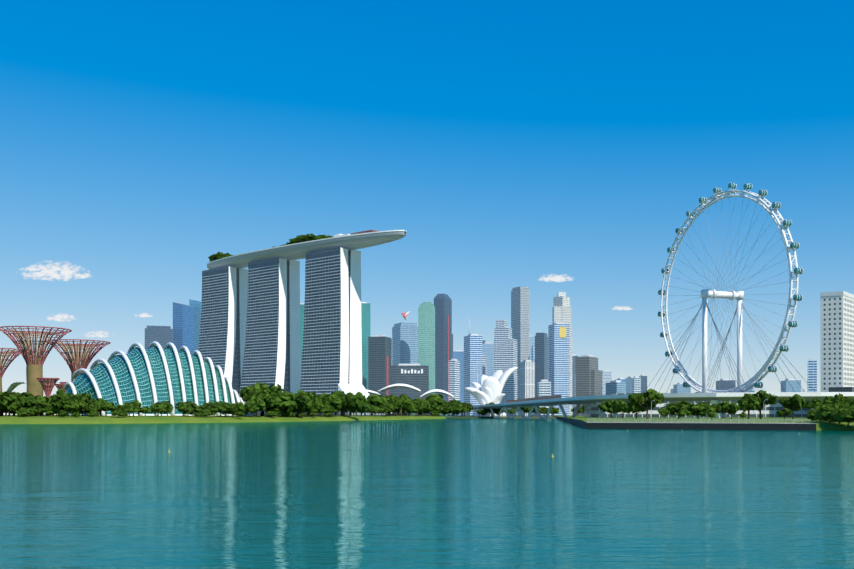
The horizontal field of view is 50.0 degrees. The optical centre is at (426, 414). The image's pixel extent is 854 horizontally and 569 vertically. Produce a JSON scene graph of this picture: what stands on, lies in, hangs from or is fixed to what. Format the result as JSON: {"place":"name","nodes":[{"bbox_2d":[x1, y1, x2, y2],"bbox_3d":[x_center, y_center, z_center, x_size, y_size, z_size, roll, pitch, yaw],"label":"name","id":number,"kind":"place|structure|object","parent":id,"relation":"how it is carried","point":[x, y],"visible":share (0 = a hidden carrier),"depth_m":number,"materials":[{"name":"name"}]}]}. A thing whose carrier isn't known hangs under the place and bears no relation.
{"place":"outdoors","nodes":[
{"label":"outdoors","id":0,"kind":"place"},
{"bbox_2d":[0,415,445,423],"bbox_3d":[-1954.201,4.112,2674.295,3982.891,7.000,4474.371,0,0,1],"label":"bank ground","id":1,"kind":"structure","parent":0,"point":[17,419],"depth_m":499.88,"materials":[{"name":"green plant"}]},
{"bbox_2d":[0,391,11,415],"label":"tree","id":2,"kind":"object","parent":1,"relation":"on","point":[4,398],"visible":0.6,"depth_m":469.62,"materials":[{"name":"green plant"}]},
{"bbox_2d":[0,397,22,415],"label":"tree","id":3,"kind":"object","parent":1,"relation":"on","point":[15,406],"visible":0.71,"depth_m":471.45,"materials":[{"name":"green plant"}]},
{"bbox_2d":[0,348,23,391],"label":"supertree","id":4,"kind":"object","parent":1,"relation":"on","point":[9,353],"visible":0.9,"depth_m":640.96},
{"bbox_2d":[6,382,25,391],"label":"garden shell canopy","id":5,"kind":"object","parent":1,"relation":"on","point":[12,386],"visible":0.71,"depth_m":553.37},
{"bbox_2d":[8,396,28,415],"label":"tree","id":6,"kind":"object","parent":1,"relation":"on","point":[23,403],"visible":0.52,"depth_m":476.26,"materials":[{"name":"green plant"}]},
{"bbox_2d":[16,409,34,416],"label":"tree","id":7,"kind":"object","parent":1,"relation":"on","point":[24,412],"visible":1,"depth_m":465.44,"materials":[{"name":"green plant"}]},
{"bbox_2d":[26,406,41,415],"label":"tree","id":8,"kind":"object","parent":1,"relation":"on","point":[36,410],"visible":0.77,"depth_m":474.41,"materials":[{"name":"green plant"}]},
{"bbox_2d":[0,326,71,415],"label":"supertree","id":9,"kind":"object","parent":1,"relation":"on","point":[34,367],"visible":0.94,"depth_m":517.37},
{"bbox_2d":[25,396,51,415],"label":"tree","id":10,"kind":"object","parent":1,"relation":"on","point":[29,400],"visible":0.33,"depth_m":478.17,"materials":[{"name":"green plant"}]},
{"bbox_2d":[30,396,49,415],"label":"tree","id":11,"kind":"object","parent":1,"relation":"on","point":[44,400],"visible":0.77,"depth_m":479.79,"materials":[{"name":"green plant"}]},
{"bbox_2d":[36,378,59,415],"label":"supertree","id":12,"kind":"object","parent":1,"relation":"on","point":[48,384],"visible":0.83,"depth_m":504.32},
{"bbox_2d":[45,404,67,415],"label":"tree","id":13,"kind":"object","parent":1,"relation":"on","point":[57,410],"visible":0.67,"depth_m":474.46,"materials":[{"name":"green plant"}]},
{"bbox_2d":[50,389,75,407],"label":"tree","id":14,"kind":"object","parent":1,"relation":"on","point":[60,398],"visible":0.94,"depth_m":473.89,"materials":[{"name":"green plant"}]},
{"bbox_2d":[62,398,79,413],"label":"tree","id":15,"kind":"object","parent":1,"relation":"on","point":[72,403],"visible":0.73,"depth_m":476.02,"materials":[{"name":"green plant"}]},
{"bbox_2d":[46,339,109,381],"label":"supertree","id":16,"kind":"object","parent":1,"relation":"on","point":[84,357],"visible":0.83,"depth_m":581.77},
{"bbox_2d":[70,399,87,413],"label":"tree","id":17,"kind":"object","parent":1,"relation":"on","point":[82,405],"visible":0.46,"depth_m":482.32,"materials":[{"name":"green plant"}]},
{"bbox_2d":[74,393,92,415],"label":"tree","id":18,"kind":"object","parent":1,"relation":"on","point":[87,398],"visible":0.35,"depth_m":490.02,"materials":[{"name":"green plant"}]},
{"bbox_2d":[88,398,106,412],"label":"tree","id":19,"kind":"object","parent":1,"relation":"on","point":[99,402],"visible":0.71,"depth_m":485.68,"materials":[{"name":"green plant"}]},
{"bbox_2d":[98,402,114,415],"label":"tree","id":20,"kind":"object","parent":1,"relation":"on","point":[107,406],"visible":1,"depth_m":482.59,"materials":[{"name":"green plant"}]},
{"bbox_2d":[122,403,139,416],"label":"tree","id":21,"kind":"object","parent":1,"relation":"on","point":[132,408],"visible":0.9,"depth_m":488.20,"materials":[{"name":"green plant"}]},
{"bbox_2d":[124,399,141,415],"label":"tree","id":22,"kind":"object","parent":1,"relation":"on","point":[136,403],"visible":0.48,"depth_m":493.19,"materials":[{"name":"green plant"}]},
{"bbox_2d":[150,404,164,416],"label":"tree","id":23,"kind":"object","parent":1,"relation":"on","point":[158,408],"visible":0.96,"depth_m":500.14,"materials":[{"name":"green plant"}]},
{"bbox_2d":[63,341,255,415],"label":"conservatory dome","id":24,"kind":"structure","parent":1,"relation":"on","point":[150,375],"depth_m":547.58,"materials":[{"name":"teal glass"}]},
{"bbox_2d":[150,401,173,415],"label":"tree","id":25,"kind":"object","parent":1,"relation":"on","point":[166,406],"visible":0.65,"depth_m":507.80,"materials":[{"name":"green plant"}]},
{"bbox_2d":[175,401,198,415],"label":"tree","id":26,"kind":"object","parent":1,"relation":"on","point":[191,407],"visible":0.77,"depth_m":519.30,"materials":[{"name":"green plant"}]},
{"bbox_2d":[209,401,232,416],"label":"tree","id":27,"kind":"object","parent":1,"relation":"on","point":[221,406],"visible":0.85,"depth_m":530.75,"materials":[{"name":"green plant"}]},
{"bbox_2d":[198,266,247,394],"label":"hotel tower","id":28,"kind":"structure","parent":1,"relation":"on","point":[222,335],"depth_m":1144.68,"materials":[{"name":"grey glass"}]},
{"bbox_2d":[235,402,250,416],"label":"tree","id":29,"kind":"object","parent":1,"relation":"on","point":[247,406],"visible":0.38,"depth_m":554.25,"materials":[{"name":"green plant"}]},
{"bbox_2d":[245,397,265,416],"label":"tree","id":30,"kind":"object","parent":1,"relation":"on","point":[259,403],"visible":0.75,"depth_m":567.61,"materials":[{"name":"green plant"}]},
{"bbox_2d":[239,381,284,415],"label":"tree","id":31,"kind":"object","parent":1,"relation":"on","point":[247,393],"visible":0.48,"depth_m":591.90,"materials":[{"name":"green plant"}]},
{"bbox_2d":[251,388,280,416],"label":"tree","id":32,"kind":"object","parent":1,"relation":"on","point":[269,397],"visible":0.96,"depth_m":577.66,"materials":[{"name":"green plant"}]},
{"bbox_2d":[239,258,300,395],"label":"hotel tower","id":33,"kind":"structure","parent":1,"relation":"on","point":[272,352],"depth_m":1084.30,"materials":[{"name":"grey glass"}]},
{"bbox_2d":[207,230,406,268],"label":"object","id":34,"kind":"structure","parent":33,"relation":"on","point":[353,241],"depth_m":1033.12,"materials":[{"name":"grey metal"}]},
{"bbox_2d":[279,391,309,416],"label":"tree","id":35,"kind":"object","parent":1,"relation":"on","point":[288,402],"visible":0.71,"depth_m":597.00,"materials":[{"name":"green plant"}]},
{"bbox_2d":[290,394,311,415],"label":"tree","id":36,"kind":"object","parent":1,"relation":"on","point":[305,406],"visible":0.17,"depth_m":615.06,"materials":[{"name":"green plant"}]},
{"bbox_2d":[294,390,316,416],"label":"tree","id":37,"kind":"object","parent":1,"relation":"on","point":[312,396],"visible":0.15,"depth_m":629.94,"materials":[{"name":"green plant"}]},
{"bbox_2d":[300,247,361,395],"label":"hotel tower","id":38,"kind":"structure","parent":1,"relation":"on","point":[332,349],"depth_m":1018.02,"materials":[{"name":"grey glass"}]},
{"bbox_2d":[255,384,407,414],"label":"podium","id":39,"kind":"object","parent":1,"relation":"on","point":[354,389],"visible":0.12,"depth_m":1000.86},
{"bbox_2d":[320,393,342,415],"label":"tree","id":40,"kind":"object","parent":1,"relation":"on","point":[334,400],"visible":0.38,"depth_m":679.62,"materials":[{"name":"green plant"}]},
{"bbox_2d":[331,392,368,416],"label":"tree","id":41,"kind":"object","parent":1,"relation":"on","point":[357,403],"visible":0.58,"depth_m":698.32,"materials":[{"name":"green plant"}]},
{"bbox_2d":[365,394,382,415],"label":"tree","id":42,"kind":"object","parent":1,"relation":"on","point":[373,400],"visible":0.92,"depth_m":779.35,"materials":[{"name":"green plant"}]},
{"bbox_2d":[382,397,397,415],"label":"tree","id":43,"kind":"object","parent":1,"relation":"on","point":[391,401],"visible":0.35,"depth_m":820.88,"materials":[{"name":"green plant"}]},
{"bbox_2d":[398,394,413,415],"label":"tree","id":44,"kind":"object","parent":1,"relation":"on","point":[408,403],"visible":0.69,"depth_m":850.27,"materials":[{"name":"green plant"}]},
{"bbox_2d":[366,384,452,416],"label":"shoppes roofs","id":45,"kind":"structure","parent":1,"relation":"on","point":[392,386],"depth_m":1131.57,"materials":[{"name":"white metal"}]},
{"bbox_2d":[413,400,426,415],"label":"tree","id":46,"kind":"object","parent":1,"relation":"on","point":[420,404],"visible":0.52,"depth_m":910.88,"materials":[{"name":"green plant"}]},
{"bbox_2d":[422,394,443,404],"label":"tree","id":47,"kind":"object","parent":1,"relation":"on","point":[437,399],"visible":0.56,"depth_m":994.41,"materials":[{"name":"green plant"}]},
{"bbox_2d":[0,418,853,568],"bbox_3d":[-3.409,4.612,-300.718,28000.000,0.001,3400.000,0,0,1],"label":"water","id":48,"kind":"structure","parent":0,"point":[476,493],"depth_m":51.57,"materials":[{"name":"teal liquid"}]},
{"bbox_2d":[445,416,555,417],"bbox_3d":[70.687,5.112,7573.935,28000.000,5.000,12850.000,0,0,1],"label":"promenade","id":49,"kind":"structure","parent":0,"point":[497,416],"depth_m":1148.95,"materials":[{"name":"grey concrete"}]},
{"bbox_2d":[145,325,172,349],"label":"office building","id":50,"kind":"structure","parent":49,"relation":"on","point":[162,336],"depth_m":1906.16,"materials":[{"name":"glass"}]},
{"bbox_2d":[173,302,193,355],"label":"skyscraper","id":51,"kind":"structure","parent":49,"relation":"on","point":[183,324],"depth_m":1958.98,"materials":[{"name":"glass"}]},
{"bbox_2d":[189,299,200,354],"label":"skyscraper","id":52,"kind":"structure","parent":49,"relation":"on","point":[197,310],"depth_m":2003.96,"materials":[{"name":"glass"}]},
{"bbox_2d":[300,303,304,367],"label":"skyscraper","id":53,"kind":"structure","parent":49,"relation":"on","point":[302,305],"depth_m":1801.67,"materials":[{"name":"glass"}]},
{"bbox_2d":[361,302,369,389],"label":"skyscraper","id":54,"kind":"structure","parent":49,"relation":"on","point":[365,316],"depth_m":1801.89,"materials":[{"name":"glass"}]},
{"bbox_2d":[368,335,391,396],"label":"skyscraper","id":55,"kind":"structure","parent":49,"relation":"on","point":[379,355],"depth_m":1701.51,"materials":[{"name":"glass"}]},
{"bbox_2d":[392,311,417,364],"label":"skyscraper","id":56,"kind":"structure","parent":49,"relation":"on","point":[405,343],"depth_m":1903.54,"materials":[{"name":"glass"}]},
{"bbox_2d":[390,364,428,399],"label":"office building","id":57,"kind":"structure","parent":49,"relation":"on","point":[415,375],"depth_m":1499.58,"materials":[{"name":"concrete"}]},
{"bbox_2d":[418,301,434,393],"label":"skyscraper","id":58,"kind":"structure","parent":49,"relation":"on","point":[426,332],"depth_m":1799.33,"materials":[{"name":"glass"}]},
{"bbox_2d":[434,294,451,402],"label":"skyscraper","id":59,"kind":"structure","parent":49,"relation":"on","point":[443,328],"depth_m":1902.24,"materials":[{"name":"glass"}]},
{"bbox_2d":[449,359,459,415],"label":"building","id":60,"kind":"structure","parent":49,"relation":"on","point":[454,377],"depth_m":1701.33,"materials":[{"name":"concrete"}]},
{"bbox_2d":[453,350,463,415],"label":"skyscraper","id":61,"kind":"structure","parent":49,"relation":"on","point":[458,355],"depth_m":2148.60,"materials":[{"name":"glass"}]},
{"bbox_2d":[464,331,481,415],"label":"skyscraper","id":62,"kind":"structure","parent":49,"relation":"on","point":[472,357],"depth_m":1900.29,"materials":[{"name":"glass"}]},
{"bbox_2d":[482,355,486,374],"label":"skyscraper","id":63,"kind":"structure","parent":49,"relation":"on","point":[484,365],"depth_m":1998.17,"materials":[{"name":"concrete"}]},
{"bbox_2d":[482,342,493,376],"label":"skyscraper","id":64,"kind":"structure","parent":49,"relation":"on","point":[488,349],"depth_m":2297.89,"materials":[{"name":"glass"}]},
{"bbox_2d":[465,367,517,415],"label":"lotus-shaped museum","id":65,"kind":"structure","parent":49,"relation":"on","point":[488,390],"depth_m":1286.95,"materials":[{"name":"white"}]},
{"bbox_2d":[494,320,516,415],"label":"skyscraper","id":66,"kind":"structure","parent":49,"relation":"on","point":[505,351],"depth_m":1899.37,"materials":[{"name":"glass"}]},
{"bbox_2d":[511,286,529,415],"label":"skyscraper","id":67,"kind":"structure","parent":49,"relation":"on","point":[520,311],"depth_m":2101.35,"materials":[{"name":"concrete"}]},
{"bbox_2d":[520,360,534,415],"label":"building","id":68,"kind":"structure","parent":49,"relation":"on","point":[527,378],"depth_m":1699.24,"materials":[{"name":"concrete"}]},
{"bbox_2d":[530,335,534,361],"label":"skyscraper","id":69,"kind":"structure","parent":49,"relation":"on","point":[532,340],"depth_m":2350.50,"materials":[{"name":"glass"}]},
{"bbox_2d":[535,333,547,415],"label":"skyscraper","id":70,"kind":"structure","parent":49,"relation":"on","point":[541,356],"depth_m":1799.69,"materials":[{"name":"glass"}]},
{"bbox_2d":[537,380,550,415],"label":"building","id":71,"kind":"structure","parent":49,"relation":"on","point":[543,387],"depth_m":1497.54,"materials":[{"name":"concrete"}]},
{"bbox_2d":[548,323,568,415],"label":"skyscraper","id":72,"kind":"structure","parent":49,"relation":"on","point":[558,356],"depth_m":2038.10,"materials":[{"name":"glass"}]},
{"bbox_2d":[552,292,571,414],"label":"skyscraper","id":73,"kind":"structure","parent":49,"relation":"on","point":[561,310],"depth_m":2098.39,"materials":[{"name":"concrete"}]},
{"bbox_2d":[572,355,577,413],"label":"skyscraper","id":74,"kind":"structure","parent":49,"relation":"on","point":[573,376],"depth_m":2345.27,"materials":[{"name":"concrete"}]},
{"bbox_2d":[575,355,601,415],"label":"office building","id":75,"kind":"structure","parent":49,"relation":"on","point":[588,377],"depth_m":1601.56,"materials":[{"name":"grey concrete"}]},
{"bbox_2d":[602,370,610,394],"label":"skyscraper","id":76,"kind":"structure","parent":49,"relation":"on","point":[606,376],"depth_m":2494.80,"materials":[{"name":"glass"}]},
{"bbox_2d":[606,380,625,394],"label":"building","id":77,"kind":"structure","parent":49,"relation":"on","point":[615,386],"depth_m":1701.53,"materials":[{"name":"glass"}]},
{"bbox_2d":[626,376,631,392],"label":"building","id":78,"kind":"structure","parent":49,"relation":"on","point":[628,384],"depth_m":2559.03,"materials":[{"name":"glass"}]},
{"bbox_2d":[632,376,640,392],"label":"building","id":79,"kind":"structure","parent":49,"relation":"on","point":[636,384],"depth_m":1995.06,"materials":[{"name":"concrete"}]},
{"bbox_2d":[639,374,646,392],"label":"building","id":80,"kind":"structure","parent":49,"relation":"on","point":[643,377],"depth_m":1994.91,"materials":[{"name":"glass"}]},
{"bbox_2d":[673,383,690,392],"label":"building","id":81,"kind":"structure","parent":49,"relation":"on","point":[678,388],"depth_m":1794.67,"materials":[{"name":"glass"}]},
{"bbox_2d":[716,379,735,392],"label":"building","id":82,"kind":"structure","parent":49,"relation":"on","point":[724,385],"depth_m":1793.84,"materials":[{"name":"glass"}]},
{"bbox_2d":[781,379,800,391],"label":"building","id":83,"kind":"structure","parent":49,"relation":"on","point":[794,384],"depth_m":1792.65,"materials":[{"name":"glass"}]},
{"bbox_2d":[807,359,816,391],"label":"building","id":84,"kind":"structure","parent":49,"relation":"on","point":[812,373],"depth_m":1494.83,"materials":[{"name":"glass"}]},
{"bbox_2d":[552,415,815,430],"bbox_3d":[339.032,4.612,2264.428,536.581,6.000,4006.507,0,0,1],"label":"quay ground","id":85,"kind":"structure","parent":0,"point":[615,423],"depth_m":289.99,"materials":[{"name":"green concrete"}]},
{"bbox_2d":[597,399,621,417],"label":"tree","id":86,"kind":"object","parent":85,"relation":"on","point":[605,406],"visible":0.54,"depth_m":517.00,"materials":[{"name":"green plant"}]},
{"bbox_2d":[612,400,630,417],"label":"tree","id":87,"kind":"object","parent":85,"relation":"on","point":[616,408],"visible":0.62,"depth_m":496.79,"materials":[{"name":"green plant"}]},
{"bbox_2d":[620,401,648,418],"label":"tree","id":88,"kind":"object","parent":85,"relation":"on","point":[629,407],"visible":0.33,"depth_m":466.12,"materials":[{"name":"green plant"}]},
{"bbox_2d":[628,388,664,418],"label":"tree","id":89,"kind":"object","parent":85,"relation":"on","point":[638,401],"visible":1,"depth_m":418.08,"materials":[{"name":"green plant"}]},
{"bbox_2d":[663,401,690,418],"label":"tree","id":90,"kind":"object","parent":85,"relation":"on","point":[673,408],"visible":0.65,"depth_m":434.52,"materials":[{"name":"green plant"}]},
{"bbox_2d":[678,402,715,418],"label":"tree","id":91,"kind":"object","parent":85,"relation":"on","point":[701,409],"visible":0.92,"depth_m":395.70,"materials":[{"name":"green plant"}]},
{"bbox_2d":[601,419,809,422],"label":"quay railing","id":92,"kind":"object","parent":85,"relation":"on","point":[708,420],"visible":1,"depth_m":281.70,"materials":[{"name":"grey metal"}]},
{"bbox_2d":[722,402,739,418],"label":"tree","id":93,"kind":"object","parent":85,"relation":"on","point":[732,408],"visible":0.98,"depth_m":378.15,"materials":[{"name":"green plant"}]},
{"bbox_2d":[660,417,853,430],"bbox_3d":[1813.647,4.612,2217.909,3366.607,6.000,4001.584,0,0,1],"label":"bank ground","id":94,"kind":"structure","parent":0,"point":[828,426],"depth_m":277.31,"materials":[{"name":"green plant"}]},
{"bbox_2d":[457,392,853,419],"bbox_3d":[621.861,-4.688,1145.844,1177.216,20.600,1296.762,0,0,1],"label":"bridge","id":95,"kind":"structure","parent":94,"relation":"on","point":[551,401],"depth_m":599.78,"materials":[{"name":"concrete"}]},
{"bbox_2d":[584,393,809,416],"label":"flyer terminal","id":96,"kind":"object","parent":94,"relation":"on","point":[593,410],"visible":0.15,"depth_m":642.59,"materials":[{"name":"white"}]},
{"bbox_2d":[712,401,730,418],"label":"tree","id":97,"kind":"object","parent":94,"relation":"on","point":[718,407],"visible":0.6,"depth_m":468.04,"materials":[{"name":"green plant"}]},
{"bbox_2d":[645,182,814,414],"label":"ferris wheel","id":98,"kind":"object","parent":94,"relation":"on","point":[711,294],"visible":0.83,"depth_m":672.37,"materials":[{"name":"metal"}]},
{"bbox_2d":[737,393,760,418],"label":"tree","id":99,"kind":"object","parent":94,"relation":"on","point":[747,402],"visible":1,"depth_m":406.40,"materials":[{"name":"green plant"}]},
{"bbox_2d":[750,390,778,418],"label":"tree","id":100,"kind":"object","parent":94,"relation":"on","point":[769,397],"visible":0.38,"depth_m":417.11,"materials":[{"name":"green plant"}]},
{"bbox_2d":[776,408,792,418],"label":"tree","id":101,"kind":"object","parent":94,"relation":"on","point":[784,412],"visible":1,"depth_m":328.06,"materials":[{"name":"green plant"}]},
{"bbox_2d":[779,394,804,418],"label":"tree","id":102,"kind":"object","parent":94,"relation":"on","point":[795,402],"visible":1,"depth_m":417.90,"materials":[{"name":"green plant"}]},
{"bbox_2d":[802,398,823,409],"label":"tree","id":103,"kind":"object","parent":94,"relation":"on","point":[812,403],"visible":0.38,"depth_m":454.52,"materials":[{"name":"green plant"}]},
{"bbox_2d":[807,408,828,421],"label":"tree","id":104,"kind":"object","parent":94,"relation":"on","point":[811,415],"visible":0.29,"depth_m":282.72,"materials":[{"name":"green plant"}]},
{"bbox_2d":[815,404,843,422],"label":"tree","id":105,"kind":"object","parent":94,"relation":"on","point":[822,412],"visible":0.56,"depth_m":271.90,"materials":[{"name":"green plant"}]},
{"bbox_2d":[820,291,853,391],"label":"building","id":106,"kind":"structure","parent":94,"relation":"on","point":[836,341],"depth_m":602.03,"materials":[{"name":"concrete"}]},
{"bbox_2d":[822,393,851,404],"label":"tree","id":107,"kind":"object","parent":94,"relation":"on","point":[840,399],"visible":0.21,"depth_m":394.63,"materials":[{"name":"green plant"}]},
{"bbox_2d":[827,407,852,424],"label":"tree","id":108,"kind":"object","parent":94,"relation":"on","point":[829,414],"visible":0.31,"depth_m":265.69,"materials":[{"name":"green plant"}]},
{"bbox_2d":[831,408,853,425],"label":"tree","id":109,"kind":"object","parent":94,"relation":"on","point":[835,414],"visible":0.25,"depth_m":259.87,"materials":[{"name":"green plant"}]},
{"bbox_2d":[837,408,853,421],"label":"tree","id":110,"kind":"object","parent":94,"relation":"on","point":[846,416],"visible":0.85,"depth_m":254.77,"materials":[{"name":"green plant"}]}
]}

